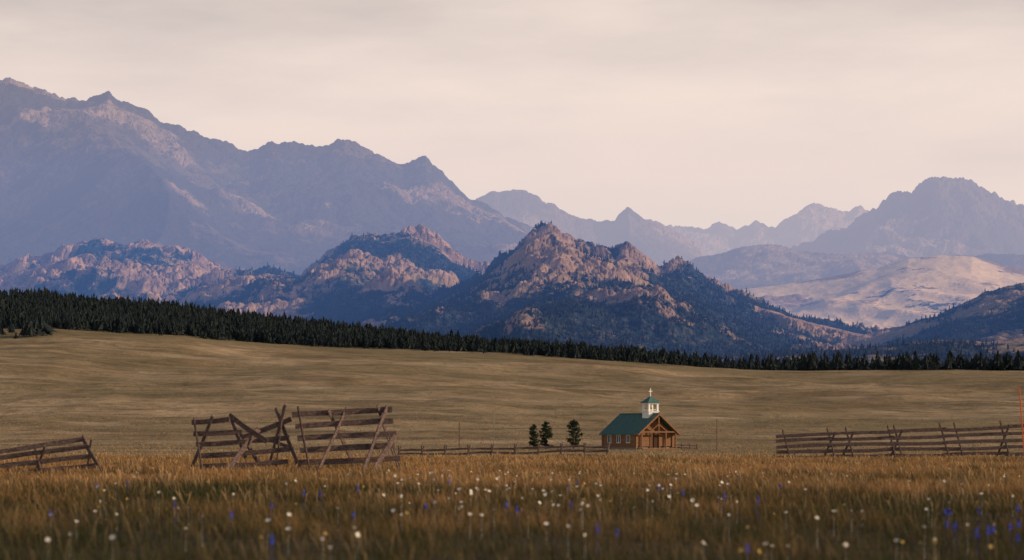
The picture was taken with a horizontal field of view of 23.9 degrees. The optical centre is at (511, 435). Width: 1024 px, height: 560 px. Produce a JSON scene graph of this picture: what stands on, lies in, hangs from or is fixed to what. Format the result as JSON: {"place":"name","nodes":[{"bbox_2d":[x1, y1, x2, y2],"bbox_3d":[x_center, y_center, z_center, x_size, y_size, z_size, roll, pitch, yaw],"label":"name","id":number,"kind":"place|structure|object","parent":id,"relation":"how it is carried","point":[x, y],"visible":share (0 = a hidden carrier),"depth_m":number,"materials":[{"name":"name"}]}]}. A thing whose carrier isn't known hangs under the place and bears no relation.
{"place":"outdoors","nodes":[
{"label":"outdoors","id":0,"kind":"place"},
{"bbox_2d":[0,238,247,303],"bbox_3d":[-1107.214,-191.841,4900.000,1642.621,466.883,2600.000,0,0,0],"label":"rocky hill","id":1,"kind":"structure","parent":0,"point":[106,268],"depth_m":4773.15,"materials":[{"name":"stone"}]},
{"bbox_2d":[0,77,533,274],"bbox_3d":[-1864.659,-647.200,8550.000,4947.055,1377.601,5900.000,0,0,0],"label":"mountain","id":2,"kind":"structure","parent":0,"point":[107,165],"depth_m":8172.20,"materials":[{"name":"grey stone"}]},
{"bbox_2d":[169,224,489,325],"bbox_3d":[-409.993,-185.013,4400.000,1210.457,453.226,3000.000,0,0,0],"label":"rocky hill","id":3,"kind":"structure","parent":0,"point":[400,273],"depth_m":4112.92,"materials":[{"name":"stone"}]},
{"bbox_2d":[161,230,481,323],"bbox_3d":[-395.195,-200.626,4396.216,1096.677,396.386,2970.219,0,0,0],"label":"pine forest","id":4,"kind":"object","parent":3,"relation":"on","point":[339,318],"visible":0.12,"depth_m":4112.73,"materials":[{"name":"green plant"}]},
{"bbox_2d":[0,327,1023,559],"bbox_3d":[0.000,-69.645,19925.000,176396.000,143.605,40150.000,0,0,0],"label":"ground","id":5,"kind":"structure","parent":0,"point":[91,373],"depth_m":790.20,"materials":[{"name":"beige plant"}]},
{"bbox_2d":[0,315,56,338],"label":"pine forest","id":6,"kind":"object","parent":5,"relation":"on","point":[41,327],"visible":1,"depth_m":1400.80,"materials":[{"name":"green plant"}]},
{"bbox_2d":[0,435,101,473],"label":"wooden fence","id":7,"kind":"object","parent":5,"relation":"on","point":[40,460],"visible":0.83,"depth_m":84.47,"materials":[{"name":"brown wood"}]},
{"bbox_2d":[190,404,401,471],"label":"wooden fence","id":8,"kind":"object","parent":5,"relation":"on","point":[244,443],"visible":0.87,"depth_m":88.44,"materials":[{"name":"brown wood"}]},
{"bbox_2d":[0,286,751,369],"bbox_3d":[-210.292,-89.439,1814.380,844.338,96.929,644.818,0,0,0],"label":"pine forest","id":9,"kind":"object","parent":5,"relation":"on","point":[55,309],"visible":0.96,"depth_m":1558.67,"materials":[{"name":"green plant"}]},
{"bbox_2d":[49,480,781,559],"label":"blue wildflowers","id":10,"kind":"object","parent":5,"relation":"on","point":[425,507],"visible":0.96,"depth_m":39.30,"materials":[{"name":"blue plant"}]},
{"bbox_2d":[493,410,493,443],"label":"wooden post","id":11,"kind":"object","parent":5,"relation":"on","point":[493,426],"visible":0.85,"depth_m":299.92,"materials":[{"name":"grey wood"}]},
{"bbox_2d":[397,442,609,456],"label":"wooden fence","id":12,"kind":"object","parent":5,"relation":"on","point":[492,448],"visible":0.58,"depth_m":229.98,"materials":[{"name":"brown wood"}]},
{"bbox_2d":[0,412,1022,456],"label":"meadow grass","id":13,"kind":"structure","parent":5,"relation":"on","point":[524,444],"depth_m":420.10,"materials":[{"name":"plant"}]},
{"bbox_2d":[45,470,1019,559],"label":"white wildflowers","id":14,"kind":"object","parent":5,"relation":"on","point":[358,534],"visible":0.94,"depth_m":34.40,"materials":[{"name":"white plant"}]},
{"bbox_2d":[528,424,539,446],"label":"pine tree","id":15,"kind":"object","parent":5,"relation":"on","point":[533,437],"visible":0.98,"depth_m":384.77,"materials":[{"name":"green plant"}]},
{"bbox_2d":[538,421,552,448],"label":"pine tree","id":16,"kind":"object","parent":5,"relation":"on","point":[546,435],"visible":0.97,"depth_m":379.81,"materials":[{"name":"green plant"}]},
{"bbox_2d":[383,469,736,527],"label":"white wildflowers","id":17,"kind":"object","parent":5,"relation":"on","point":[471,493],"visible":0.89,"depth_m":46.94,"materials":[{"name":"white plant"}]},
{"bbox_2d":[566,420,584,448],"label":"pine tree","id":18,"kind":"object","parent":5,"relation":"on","point":[572,426],"visible":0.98,"depth_m":385.92,"materials":[{"name":"green plant"}]},
{"bbox_2d":[603,447,671,449],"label":"foundation","id":19,"kind":"object","parent":5,"relation":"on","point":[623,448],"visible":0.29,"depth_m":371.20,"materials":[{"name":"stone"}]},
{"bbox_2d":[602,431,673,446],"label":"log walls","id":20,"kind":"structure","parent":19,"relation":"on","point":[635,440],"depth_m":370.71,"materials":[{"name":"brown wood"}]},
{"bbox_2d":[599,413,657,434],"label":"roof","id":21,"kind":"structure","parent":20,"relation":"on","point":[626,424],"depth_m":372.69,"materials":[{"name":"teal metal"}]},
{"bbox_2d":[599,413,658,433],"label":"roof seam","id":22,"kind":"object","parent":21,"relation":"on","point":[629,425],"visible":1,"depth_m":371.80,"materials":[{"name":"teal metal"}]},
{"bbox_2d":[638,414,659,434],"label":"barge board","id":23,"kind":"object","parent":21,"relation":"attached to","point":[648,424],"visible":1,"depth_m":367.62,"materials":[{"name":"brown wood"}]},
{"bbox_2d":[642,412,658,418],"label":"belfry base","id":24,"kind":"object","parent":21,"relation":"on","point":[646,414],"visible":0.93,"depth_m":370.19,"materials":[{"name":"white wood"}]},
{"bbox_2d":[652,434,657,447],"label":"door","id":25,"kind":"structure","parent":20,"relation":"attached to","point":[654,440],"depth_m":370.01,"materials":[{"name":"brown wood"}]},
{"bbox_2d":[644,418,669,430],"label":"front gable","id":26,"kind":"structure","parent":20,"relation":"on","point":[653,424],"depth_m":370.04,"materials":[{"name":"brown wood"}]},
{"bbox_2d":[657,413,678,434],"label":"roof","id":27,"kind":"structure","parent":20,"relation":"on","point":[666,424],"depth_m":370.53,"materials":[{"name":"teal metal"}]},
{"bbox_2d":[640,396,660,402],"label":"belfry roof","id":28,"kind":"structure","parent":27,"relation":"on","point":[649,399],"depth_m":370.32,"materials":[{"name":"green metal"}]},
{"bbox_2d":[660,414,680,434],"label":"barge board","id":29,"kind":"object","parent":27,"relation":"attached to","point":[670,424],"visible":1,"depth_m":369.62,"materials":[{"name":"brown wood"}]},
{"bbox_2d":[637,448,676,449],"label":"porch deck","id":30,"kind":"structure","parent":5,"relation":"on","point":[655,448],"depth_m":368.15,"materials":[{"name":"brown wood"}]},
{"bbox_2d":[639,416,676,447],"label":"porch frame","id":31,"kind":"object","parent":30,"relation":"on","point":[659,431],"visible":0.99,"depth_m":368.79,"materials":[{"name":"brown wood"}]},
{"bbox_2d":[672,444,696,449],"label":"wooden fence","id":32,"kind":"object","parent":5,"relation":"on","point":[681,447],"visible":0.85,"depth_m":372.28,"materials":[{"name":"brown wood"}]},
{"bbox_2d":[747,349,1023,370],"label":"pine forest","id":33,"kind":"object","parent":5,"relation":"on","point":[998,362],"visible":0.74,"depth_m":1521.94,"materials":[{"name":"green plant"}]},
{"bbox_2d":[776,420,1023,458],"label":"wooden fence","id":34,"kind":"object","parent":5,"relation":"on","point":[893,448],"visible":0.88,"depth_m":128.28,"materials":[{"name":"brown wood"}]},
{"bbox_2d":[943,504,1020,559],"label":"blue wildflowers","id":35,"kind":"object","parent":5,"relation":"on","point":[987,528],"visible":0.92,"depth_m":32.34,"materials":[{"name":"blue plant"}]},
{"bbox_2d":[1018,387,1023,452],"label":"marker stake","id":36,"kind":"object","parent":5,"relation":"on","point":[1021,419],"visible":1,"depth_m":109.97,"materials":[{"name":"orange paint"}]},
{"bbox_2d":[0,451,1023,559],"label":"tall grass","id":37,"kind":"structure","parent":0,"point":[239,476],"depth_m":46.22,"materials":[{"name":"brown plant"}]},
{"bbox_2d":[0,0,1023,229],"label":"sky","id":38,"kind":"structure","parent":0,"point":[736,114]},
{"bbox_2d":[35,472,995,558],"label":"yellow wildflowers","id":39,"kind":"object","parent":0,"point":[610,517],"visible":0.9,"depth_m":32.61,"materials":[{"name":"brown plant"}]},
{"bbox_2d":[475,189,702,265],"bbox_3d":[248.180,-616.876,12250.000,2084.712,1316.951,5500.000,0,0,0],"label":"mountain","id":40,"kind":"structure","parent":0,"point":[657,243],"depth_m":12333.96,"materials":[{"name":"grey stone"}]},
{"bbox_2d":[354,223,886,356],"bbox_3d":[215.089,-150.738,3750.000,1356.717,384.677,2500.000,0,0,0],"label":"rocky hill","id":41,"kind":"structure","parent":0,"point":[548,250],"depth_m":3376.66,"materials":[{"name":"stone"}]},
{"bbox_2d":[350,220,881,356],"bbox_3d":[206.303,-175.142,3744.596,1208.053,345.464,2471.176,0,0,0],"label":"pine forest","id":42,"kind":"object","parent":41,"relation":"on","point":[753,326],"visible":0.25,"depth_m":3310.69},
{"bbox_2d":[665,203,867,255],"bbox_3d":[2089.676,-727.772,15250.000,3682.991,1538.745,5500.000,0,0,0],"label":"mountain","id":43,"kind":"structure","parent":0,"point":[811,222],"depth_m":15244.25,"materials":[{"name":"grey stone"}]},
{"bbox_2d":[689,244,1023,289],"bbox_3d":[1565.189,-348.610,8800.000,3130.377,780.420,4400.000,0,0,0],"label":"mountain","id":44,"kind":"structure","parent":0,"point":[748,267],"depth_m":9090.73,"materials":[{"name":"grey stone"}]},
{"bbox_2d":[717,338,1023,364],"bbox_3d":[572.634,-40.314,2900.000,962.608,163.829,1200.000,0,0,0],"label":"hill","id":45,"kind":"structure","parent":0,"point":[1017,343],"depth_m":2846.05,"materials":[{"name":"green plant"}]},
{"bbox_2d":[709,334,1023,364],"bbox_3d":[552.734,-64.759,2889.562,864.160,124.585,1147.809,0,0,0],"label":"pine forest","id":46,"kind":"object","parent":45,"relation":"on","point":[920,351],"visible":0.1,"depth_m":2833.61,"materials":[{"name":"green plant"}]},
{"bbox_2d":[743,255,1023,329],"bbox_3d":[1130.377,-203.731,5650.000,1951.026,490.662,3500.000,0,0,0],"label":"hill","id":47,"kind":"structure","parent":0,"point":[899,293],"depth_m":5573.15,"materials":[{"name":"beige plant"}]},
{"bbox_2d":[790,176,1023,256],"bbox_3d":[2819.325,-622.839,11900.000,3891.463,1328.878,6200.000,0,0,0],"label":"mountain","id":48,"kind":"structure","parent":0,"point":[935,216],"depth_m":11645.33,"materials":[{"name":"grey stone"}]},
{"bbox_2d":[834,283,1023,346],"bbox_3d":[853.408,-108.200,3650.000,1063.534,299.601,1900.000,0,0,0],"label":"rocky hill","id":49,"kind":"structure","parent":0,"point":[979,305],"depth_m":3442.62,"materials":[{"name":"stone"}]},
{"bbox_2d":[865,283,1023,346],"bbox_3d":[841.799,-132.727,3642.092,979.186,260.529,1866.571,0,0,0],"label":"pine forest","id":50,"kind":"object","parent":49,"relation":"on","point":[945,322],"visible":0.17,"depth_m":3365.95,"materials":[{"name":"green plant"}]}
]}

